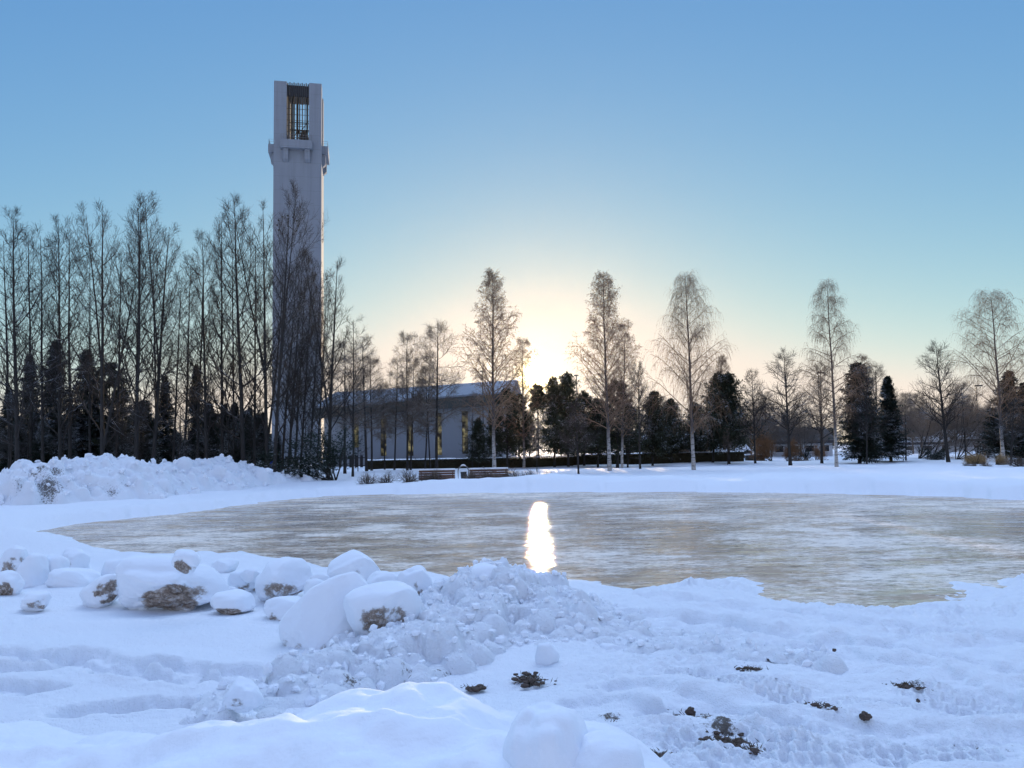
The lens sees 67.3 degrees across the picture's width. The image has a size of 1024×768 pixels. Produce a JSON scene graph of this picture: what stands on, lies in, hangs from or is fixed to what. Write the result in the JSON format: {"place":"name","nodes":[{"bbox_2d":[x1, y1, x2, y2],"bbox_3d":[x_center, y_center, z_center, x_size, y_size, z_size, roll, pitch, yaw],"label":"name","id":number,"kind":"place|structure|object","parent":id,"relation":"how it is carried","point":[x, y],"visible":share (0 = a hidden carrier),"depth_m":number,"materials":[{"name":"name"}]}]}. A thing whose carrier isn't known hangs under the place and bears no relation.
{"place":"outdoors","nodes":[
{"label":"outdoors","id":0,"kind":"place"},
{"bbox_2d":[0,442,1023,767],"bbox_3d":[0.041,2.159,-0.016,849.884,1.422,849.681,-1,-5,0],"label":"ground","id":1,"kind":"structure","parent":0,"point":[70,662],"depth_m":9.20,"materials":[{"name":"snow"}]},
{"bbox_2d":[0,570,24,594],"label":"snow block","id":2,"kind":"object","parent":1,"relation":"on","point":[12,582],"depth_m":13.43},
{"bbox_2d":[0,545,27,571],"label":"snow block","id":3,"kind":"object","parent":1,"relation":"on","point":[13,557],"depth_m":15.53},
{"bbox_2d":[0,234,57,468],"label":"bare tree","id":4,"kind":"object","parent":1,"relation":"on","point":[8,389],"visible":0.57,"depth_m":62.63,"materials":[{"name":"plant"}]},
{"bbox_2d":[1,227,61,459],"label":"bare tree","id":5,"kind":"object","parent":1,"relation":"on","point":[32,421],"visible":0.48,"depth_m":66.43,"materials":[{"name":"plant"}]},
{"bbox_2d":[16,553,49,587],"bbox_3d":[-9.124,3.577,14.522,0.712,0.757,0.548,-1,-5,0],"label":"snow block","id":6,"kind":"object","parent":1,"relation":"on","point":[33,569],"depth_m":14.38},
{"bbox_2d":[20,591,51,611],"bbox_3d":[-7.752,3.537,12.464,0.454,0.316,0.370,-1,-5,0],"label":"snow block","id":7,"kind":"object","parent":1,"relation":"on","point":[36,601],"depth_m":12.37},
{"bbox_2d":[0,223,85,462],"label":"bare tree","id":8,"kind":"object","parent":1,"relation":"on","point":[43,395],"visible":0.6,"depth_m":58.38,"materials":[{"name":"plant"}]},
{"bbox_2d":[0,206,86,460],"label":"bare tree","id":9,"kind":"object","parent":1,"relation":"on","point":[15,409],"visible":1,"depth_m":54.41,"materials":[{"name":"plant"}]},
{"bbox_2d":[13,213,99,459],"bbox_3d":[-34.116,-2.687,57.808,6.072,20.576,5.665,-1,-5,-20],"label":"bare tree","id":10,"kind":"object","parent":1,"relation":"on","point":[59,383],"visible":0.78,"depth_m":57.24,"materials":[{"name":"plant"}]},
{"bbox_2d":[11,227,121,458],"bbox_3d":[-34.872,-2.481,60.432,7.407,20.558,7.880,-7,-6,42],"label":"bare tree","id":11,"kind":"object","parent":1,"relation":"on","point":[70,426],"visible":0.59,"depth_m":60.39,"materials":[{"name":"plant"}]},
{"bbox_2d":[45,567,100,586],"bbox_3d":[-8.158,3.658,14.326,0.855,0.480,0.674,-1,-5,0],"label":"snow block","id":12,"kind":"object","parent":1,"relation":"on","point":[71,577],"depth_m":14.10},
{"bbox_2d":[55,350,109,457],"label":"spruce tree","id":13,"kind":"object","parent":1,"relation":"on","point":[81,421],"visible":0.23,"depth_m":69.42,"materials":[{"name":"plant"}]},
{"bbox_2d":[47,254,130,452],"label":"bare tree","id":14,"kind":"object","parent":1,"relation":"on","point":[89,426],"visible":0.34,"depth_m":64.24,"materials":[{"name":"plant"}]},
{"bbox_2d":[79,574,118,607],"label":"snowy rock","id":15,"kind":"structure","parent":1,"relation":"on","point":[101,591],"depth_m":12.73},
{"bbox_2d":[79,361,134,455],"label":"pine tree","id":16,"kind":"object","parent":1,"relation":"on","point":[95,442],"visible":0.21,"depth_m":70.61,"materials":[{"name":"plant"}]},
{"bbox_2d":[35,197,185,455],"bbox_3d":[-28.995,-3.097,55.010,10.642,20.953,6.134,-1,-5,-4],"label":"bare tree","id":17,"kind":"object","parent":1,"relation":"on","point":[103,436],"visible":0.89,"depth_m":54.53,"materials":[{"name":"plant"}]},
{"bbox_2d":[83,240,166,457],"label":"bare tree","id":18,"kind":"object","parent":1,"relation":"on","point":[118,391],"visible":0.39,"depth_m":63.30,"materials":[{"name":"plant"}]},
{"bbox_2d":[90,192,178,459],"bbox_3d":[-26.645,-3.168,53.764,6.229,20.718,9.954,1,-5,-21],"label":"bare tree","id":19,"kind":"object","parent":1,"relation":"on","point":[138,325],"visible":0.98,"depth_m":54.22,"materials":[{"name":"plant"}]},
{"bbox_2d":[0,400,285,471],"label":"undergrowth","id":20,"kind":"object","parent":1,"relation":"on","point":[36,452],"visible":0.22,"depth_m":67.74,"materials":[{"name":"plant"}]},
{"bbox_2d":[110,248,194,463],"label":"bare tree","id":21,"kind":"object","parent":1,"relation":"on","point":[157,447],"visible":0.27,"depth_m":66.33,"materials":[{"name":"plant"}]},
{"bbox_2d":[116,190,198,458],"bbox_3d":[-25.849,-3.363,56.150,6.805,21.537,6.193,-1,-6,35],"label":"bare tree","id":22,"kind":"object","parent":1,"relation":"on","point":[156,421],"visible":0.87,"depth_m":56.09,"materials":[{"name":"plant"}]},
{"bbox_2d":[0,454,317,504],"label":"snow pile","id":23,"kind":"object","parent":1,"relation":"on","point":[15,486],"visible":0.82,"depth_m":40.97,"materials":[{"name":"snow"}]},
{"bbox_2d":[0,453,320,504],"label":"snow crumbs","id":24,"kind":"object","parent":23,"relation":"on","point":[87,462],"visible":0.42,"depth_m":42.62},
{"bbox_2d":[149,376,179,463],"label":"spruce tree","id":25,"kind":"object","parent":1,"relation":"on","point":[163,432],"visible":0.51,"depth_m":73.62,"materials":[{"name":"plant"}]},
{"bbox_2d":[115,554,230,610],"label":"snowy rock","id":26,"kind":"structure","parent":1,"relation":"on","point":[148,581],"depth_m":12.32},
{"bbox_2d":[133,271,220,462],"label":"bare tree","id":27,"kind":"object","parent":1,"relation":"on","point":[175,409],"visible":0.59,"depth_m":60.26,"materials":[{"name":"plant"}]},
{"bbox_2d":[0,387,370,470],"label":"saplings thicket","id":28,"kind":"object","parent":1,"relation":"on","point":[179,451],"visible":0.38,"depth_m":63.99,"materials":[{"name":"plant"}]},
{"bbox_2d":[171,549,200,573],"bbox_3d":[-4.920,2.693,11.637,0.465,0.372,0.360,-1,-5,0],"label":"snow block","id":29,"kind":"object","parent":1,"relation":"on","point":[185,561],"depth_m":11.52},
{"bbox_2d":[151,253,233,456],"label":"bare tree","id":30,"kind":"object","parent":1,"relation":"on","point":[186,408],"visible":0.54,"depth_m":62.08,"materials":[{"name":"plant"}]},
{"bbox_2d":[166,242,237,457],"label":"bare tree","id":31,"kind":"object","parent":1,"relation":"on","point":[197,438],"visible":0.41,"depth_m":65.20,"materials":[{"name":"plant"}]},
{"bbox_2d":[167,228,238,458],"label":"bare tree","id":32,"kind":"object","parent":1,"relation":"on","point":[206,399],"visible":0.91,"depth_m":58.29,"materials":[{"name":"plant"}]},
{"bbox_2d":[179,213,254,453],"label":"bare tree","id":33,"kind":"object","parent":1,"relation":"on","point":[221,436],"visible":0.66,"depth_m":60.34,"materials":[{"name":"plant"}]},
{"bbox_2d":[188,245,274,461],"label":"bare tree","id":34,"kind":"object","parent":1,"relation":"on","point":[233,397],"visible":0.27,"depth_m":66.39,"materials":[{"name":"plant"}]},
{"bbox_2d":[210,589,255,614],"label":"snowy rock","id":35,"kind":"structure","parent":1,"relation":"on","point":[233,602],"depth_m":11.83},
{"bbox_2d":[185,195,294,460],"bbox_3d":[-20.860,-3.623,58.340,7.026,22.302,8.918,3,-6,-38],"label":"bare tree","id":36,"kind":"object","parent":1,"relation":"on","point":[242,418],"visible":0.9,"depth_m":58.18,"materials":[{"name":"plant"}]},
{"bbox_2d":[226,238,288,464],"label":"bare tree","id":37,"kind":"object","parent":1,"relation":"on","point":[254,432],"visible":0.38,"depth_m":63.17,"materials":[{"name":"plant"}]},
{"bbox_2d":[203,193,312,466],"bbox_3d":[-19.544,-3.662,59.863,10.152,22.487,5.943,6,-8,-56],"label":"bare tree","id":38,"kind":"object","parent":1,"relation":"on","point":[266,428],"visible":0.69,"depth_m":59.36,"materials":[{"name":"plant"}]},
{"bbox_2d":[264,596,300,620],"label":"snow block","id":39,"kind":"structure","parent":1,"relation":"on","point":[276,608],"depth_m":11.16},
{"bbox_2d":[255,557,311,601],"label":"snowy rock","id":40,"kind":"structure","parent":1,"relation":"on","point":[284,576],"depth_m":12.76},
{"bbox_2d":[245,179,330,471],"bbox_3d":[-16.738,-4.267,55.847,6.066,22.797,5.520,3,-5,-7],"label":"bare tree","id":41,"kind":"object","parent":1,"relation":"on","point":[282,342],"visible":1,"depth_m":55.84,"materials":[{"name":"plant"}]},
{"bbox_2d":[255,248,320,464],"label":"bare tree","id":42,"kind":"object","parent":1,"relation":"on","point":[287,392],"visible":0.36,"depth_m":62.15,"materials":[{"name":"plant"}]},
{"bbox_2d":[267,244,318,473],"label":"bare tree","id":43,"kind":"object","parent":1,"relation":"on","point":[291,420],"visible":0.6,"depth_m":60.04,"materials":[{"name":"plant"}]},
{"bbox_2d":[268,81,328,461],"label":"bell tower","id":44,"kind":"structure","parent":1,"relation":"on","point":[303,160],"depth_m":128.32,"materials":[{"name":"white concrete"}]},
{"bbox_2d":[247,424,364,479],"bbox_3d":[-15.950,6.187,57.649,8.145,6.414,9.797,1,-5,-27],"label":"snowy bush","id":45,"kind":"object","parent":1,"relation":"on","point":[319,461],"visible":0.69,"depth_m":56.85,"materials":[{"name":"bare twigs"},{"name":"bark"},{"name":"snow"}]},
{"bbox_2d":[289,258,333,469],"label":"bare tree","id":46,"kind":"object","parent":1,"relation":"on","point":[301,392],"visible":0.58,"depth_m":61.18,"materials":[{"name":"plant"}]},
{"bbox_2d":[285,262,347,475],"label":"bare tree","id":47,"kind":"object","parent":1,"relation":"on","point":[314,395],"visible":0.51,"depth_m":62.38,"materials":[{"name":"plant"}]},
{"bbox_2d":[278,571,367,649],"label":"snow block","id":48,"kind":"structure","parent":1,"relation":"on","point":[314,617],"depth_m":9.75,"materials":[{"name":"snow"}]},
{"bbox_2d":[285,247,364,479],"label":"bare tree","id":49,"kind":"object","parent":1,"relation":"on","point":[329,410],"visible":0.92,"depth_m":59.51,"materials":[{"name":"plant"}]},
{"bbox_2d":[0,681,670,767],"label":"snow drift","id":50,"kind":"object","parent":1,"relation":"on","point":[409,724],"visible":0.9,"depth_m":4.42,"materials":[{"name":"snow"}]},
{"bbox_2d":[502,702,587,767],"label":"snow block","id":51,"kind":"structure","parent":50,"relation":"on","point":[545,735],"depth_m":3.86,"materials":[{"name":"snow"}]},
{"bbox_2d":[574,730,644,767],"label":"snow block","id":52,"kind":"structure","parent":50,"relation":"on","point":[606,749],"depth_m":3.78,"materials":[{"name":"snow"}]},
{"bbox_2d":[316,340,375,473],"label":"bare tree","id":53,"kind":"object","parent":1,"relation":"on","point":[355,422],"visible":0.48,"depth_m":70.16,"materials":[{"name":"plant"}]},
{"bbox_2d":[327,549,380,580],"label":"snow block","id":54,"kind":"structure","parent":1,"relation":"on","point":[363,565],"depth_m":12.73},
{"bbox_2d":[322,316,392,476],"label":"bare tree","id":55,"kind":"object","parent":1,"relation":"on","point":[352,417],"visible":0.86,"depth_m":66.12,"materials":[{"name":"plant"}]},
{"bbox_2d":[333,332,401,470],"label":"bare tree","id":56,"kind":"object","parent":1,"relation":"on","point":[364,414],"visible":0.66,"depth_m":77.90,"materials":[{"name":"plant"}]},
{"bbox_2d":[346,354,393,470],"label":"bare tree","id":57,"kind":"object","parent":1,"relation":"on","point":[378,420],"visible":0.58,"depth_m":79.84,"materials":[{"name":"plant"}]},
{"bbox_2d":[343,581,420,635],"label":"snowy rock","id":58,"kind":"structure","parent":1,"relation":"on","point":[380,604],"depth_m":9.36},
{"bbox_2d":[375,355,413,469],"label":"bare tree","id":59,"kind":"object","parent":1,"relation":"on","point":[387,409],"visible":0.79,"depth_m":79.82,"materials":[{"name":"plant"}]},
{"bbox_2d":[179,557,629,724],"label":"plough ridge","id":60,"kind":"structure","parent":1,"relation":"on","point":[432,646],"depth_m":8.82,"materials":[{"name":"snow"}]},
{"bbox_2d":[222,676,264,712],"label":"snow block","id":61,"kind":"structure","parent":60,"relation":"on","point":[243,694],"depth_m":6.90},
{"bbox_2d":[186,557,628,718],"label":"snow crumbs","id":62,"kind":"object","parent":60,"relation":"on","point":[388,643],"visible":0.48,"depth_m":9.16,"materials":[{"name":"snow"}]},
{"bbox_2d":[384,330,428,469],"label":"bare tree","id":63,"kind":"object","parent":1,"relation":"on","point":[408,355],"visible":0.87,"depth_m":79.06,"materials":[{"name":"plant"}]},
{"bbox_2d":[387,355,433,469],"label":"bare tree","id":64,"kind":"object","parent":1,"relation":"on","point":[412,427],"visible":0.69,"depth_m":79.86,"materials":[{"name":"plant"}]},
{"bbox_2d":[396,565,432,594],"bbox_3d":[-1.446,3.127,11.446,0.552,0.823,0.376,-1,-5,0],"label":"snow block","id":65,"kind":"object","parent":1,"relation":"on","point":[417,578],"depth_m":11.34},
{"bbox_2d":[314,380,521,465],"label":"church hall","id":66,"kind":"structure","parent":1,"relation":"on","point":[451,435],"depth_m":100.77,"materials":[{"name":"white paint"}]},
{"bbox_2d":[398,319,470,468],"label":"bare tree","id":67,"kind":"object","parent":1,"relation":"on","point":[442,377],"visible":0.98,"depth_m":76.95,"materials":[{"name":"plant"}]},
{"bbox_2d":[368,456,573,469],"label":"hedge","id":68,"kind":"object","parent":1,"relation":"on","point":[513,462],"visible":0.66,"depth_m":84.68,"materials":[{"name":"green plant"}]},
{"bbox_2d":[458,417,500,467],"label":"fir tree","id":69,"kind":"object","parent":1,"relation":"on","point":[479,441],"visible":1,"depth_m":81.47,"materials":[{"name":"plant"}]},
{"bbox_2d":[454,267,538,471],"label":"birch tree","id":70,"kind":"object","parent":1,"relation":"on","point":[490,275],"visible":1,"depth_m":72.10,"materials":[{"name":"brown plant"}]},
{"bbox_2d":[488,388,525,467],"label":"pine tree","id":71,"kind":"object","parent":1,"relation":"on","point":[499,439],"visible":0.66,"depth_m":83.40,"materials":[{"name":"plant"}]},
{"bbox_2d":[500,337,551,467],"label":"birch tree","id":72,"kind":"object","parent":1,"relation":"on","point":[526,342],"visible":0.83,"depth_m":83.98,"materials":[{"name":"brown plant"}]},
{"bbox_2d":[526,376,578,466],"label":"fir tree","id":73,"kind":"object","parent":1,"relation":"on","point":[550,387],"visible":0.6,"depth_m":83.57,"materials":[{"name":"plant"}]},
{"bbox_2d":[541,371,589,466],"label":"fir tree","id":74,"kind":"object","parent":1,"relation":"on","point":[565,393],"visible":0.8,"depth_m":81.55,"materials":[{"name":"plant"}]},
{"bbox_2d":[554,401,601,473],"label":"bare tree","id":75,"kind":"object","parent":1,"relation":"on","point":[580,427],"visible":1,"depth_m":63.74,"materials":[{"name":"plant"}]},
{"bbox_2d":[580,399,615,467],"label":"pine tree","id":76,"kind":"object","parent":1,"relation":"on","point":[595,418],"visible":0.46,"depth_m":79.45,"materials":[{"name":"plant"}]},
{"bbox_2d":[565,269,641,470],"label":"birch tree","id":77,"kind":"object","parent":1,"relation":"on","point":[607,410],"visible":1,"depth_m":68.21,"materials":[{"name":"brown plant"}]},
{"bbox_2d":[584,379,650,467],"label":"pine tree","id":78,"kind":"object","parent":1,"relation":"on","point":[617,444],"visible":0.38,"depth_m":77.29,"materials":[{"name":"plant"}]},
{"bbox_2d":[596,319,652,467],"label":"birch tree","id":79,"kind":"object","parent":1,"relation":"on","point":[623,413],"visible":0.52,"depth_m":74.10,"materials":[{"name":"brown plant"}]},
{"bbox_2d":[615,359,660,468],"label":"bare tree","id":80,"kind":"object","parent":1,"relation":"on","point":[640,419],"visible":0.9,"depth_m":69.91,"materials":[{"name":"plant"}]},
{"bbox_2d":[633,391,680,465],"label":"fir tree","id":81,"kind":"object","parent":1,"relation":"on","point":[653,447],"visible":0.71,"depth_m":83.30,"materials":[{"name":"plant"}]},
{"bbox_2d":[570,451,744,464],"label":"hedge","id":82,"kind":"object","parent":1,"relation":"on","point":[703,456],"visible":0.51,"depth_m":87.79,"materials":[{"name":"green plant"}]},
{"bbox_2d":[651,398,703,462],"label":"fir tree","id":83,"kind":"object","parent":1,"relation":"on","point":[679,440],"visible":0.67,"depth_m":87.26,"materials":[{"name":"plant"}]},
{"bbox_2d":[635,270,736,469],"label":"birch tree","id":84,"kind":"object","parent":1,"relation":"on","point":[690,387],"visible":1,"depth_m":68.02,"materials":[{"name":"brown plant"}]},
{"bbox_2d":[525,584,847,674],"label":"plough ridge","id":85,"kind":"structure","parent":1,"relation":"on","point":[824,661],"depth_m":9.18,"materials":[{"name":"snow"}]},
{"bbox_2d":[519,583,834,666],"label":"snow crumbs","id":86,"kind":"object","parent":85,"relation":"on","point":[647,624],"visible":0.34,"depth_m":9.14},
{"bbox_2d":[685,371,753,462],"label":"fir tree","id":87,"kind":"object","parent":1,"relation":"on","point":[706,438],"visible":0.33,"depth_m":85.54,"materials":[{"name":"plant"}]},
{"bbox_2d":[698,371,770,463],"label":"fir tree","id":88,"kind":"object","parent":1,"relation":"on","point":[728,393],"visible":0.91,"depth_m":83.35,"materials":[{"name":"plant"}]},
{"bbox_2d":[730,367,773,462],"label":"bare tree","id":89,"kind":"object","parent":1,"relation":"on","point":[751,394],"visible":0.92,"depth_m":81.98,"materials":[{"name":"plant"}]},
{"bbox_2d":[746,425,780,460],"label":"rusty shrub","id":90,"kind":"object","parent":1,"relation":"on","point":[765,445],"visible":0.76,"depth_m":90.88,"materials":[{"name":"brown plant"}]},
{"bbox_2d":[752,346,818,465],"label":"bare tree","id":91,"kind":"object","parent":1,"relation":"on","point":[787,422],"visible":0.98,"depth_m":75.94,"materials":[{"name":"plant"}]},
{"bbox_2d":[759,427,833,456],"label":"house","id":92,"kind":"structure","parent":1,"relation":"on","point":[828,449],"depth_m":111.50,"materials":[{"name":"white paint"}]},
{"bbox_2d":[790,362,859,462],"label":"bare tree","id":93,"kind":"object","parent":1,"relation":"on","point":[822,381],"visible":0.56,"depth_m":79.68,"materials":[{"name":"plant"}]},
{"bbox_2d":[641,391,1023,456],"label":"saplings","id":94,"kind":"object","parent":1,"relation":"on","point":[794,431],"visible":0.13,"depth_m":107.09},
{"bbox_2d":[792,279,880,466],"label":"birch tree","id":95,"kind":"object","parent":1,"relation":"on","point":[831,376],"visible":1,"depth_m":67.12,"materials":[{"name":"brown plant"}]},
{"bbox_2d":[828,361,889,463],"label":"spruce tree","id":96,"kind":"object","parent":1,"relation":"on","point":[857,443],"visible":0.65,"depth_m":79.41,"materials":[{"name":"plant"}]},
{"bbox_2d":[846,367,892,463],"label":"bare tree","id":97,"kind":"object","parent":1,"relation":"on","point":[859,420],"visible":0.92,"depth_m":75.87,"materials":[{"name":"plant"}]},
{"bbox_2d":[869,375,914,461],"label":"spruce tree","id":98,"kind":"object","parent":1,"relation":"on","point":[888,403],"visible":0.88,"depth_m":81.40,"materials":[{"name":"plant"}]},
{"bbox_2d":[878,365,999,454],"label":"grey tree","id":99,"kind":"object","parent":1,"relation":"on","point":[959,436],"visible":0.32,"depth_m":88.76,"materials":[{"name":"plant"}]},
{"bbox_2d":[905,338,974,461],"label":"bare tree","id":100,"kind":"object","parent":1,"relation":"on","point":[942,404],"visible":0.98,"depth_m":74.81,"materials":[{"name":"plant"}]},
{"bbox_2d":[900,371,985,458],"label":"grey tree","id":101,"kind":"object","parent":1,"relation":"on","point":[929,423],"visible":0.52,"depth_m":88.18,"materials":[{"name":"plant"}]},
{"bbox_2d":[917,374,1004,458],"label":"grey tree","id":102,"kind":"object","parent":1,"relation":"on","point":[967,436],"visible":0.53,"depth_m":83.49,"materials":[{"name":"plant"}]},
{"bbox_2d":[939,288,1023,458],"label":"birch tree","id":103,"kind":"object","parent":1,"relation":"on","point":[998,387],"visible":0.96,"depth_m":70.38,"materials":[{"name":"brown plant"}]},
{"bbox_2d":[975,370,1022,458],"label":"spruce tree","id":104,"kind":"object","parent":1,"relation":"on","point":[990,442],"visible":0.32,"depth_m":75.89,"materials":[{"name":"plant"}]},
{"bbox_2d":[992,397,1023,465],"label":"bare tree","id":105,"kind":"object","parent":1,"relation":"on","point":[1012,438],"visible":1,"depth_m":61.76,"materials":[{"name":"plant"}]},
{"bbox_2d":[993,382,1023,460],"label":"spruce tree","id":106,"kind":"object","parent":1,"relation":"on","point":[1018,449],"visible":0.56,"depth_m":71.69,"materials":[{"name":"plant"}]},
{"bbox_2d":[0,0,1023,448],"label":"sky","id":107,"kind":"structure","parent":0,"point":[771,151],"materials":[{"name":"blue"}]},
{"bbox_2d":[36,492,1023,607],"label":"ice","id":108,"kind":"structure","parent":0,"point":[893,551],"depth_m":23.07,"materials":[{"name":"ice"}]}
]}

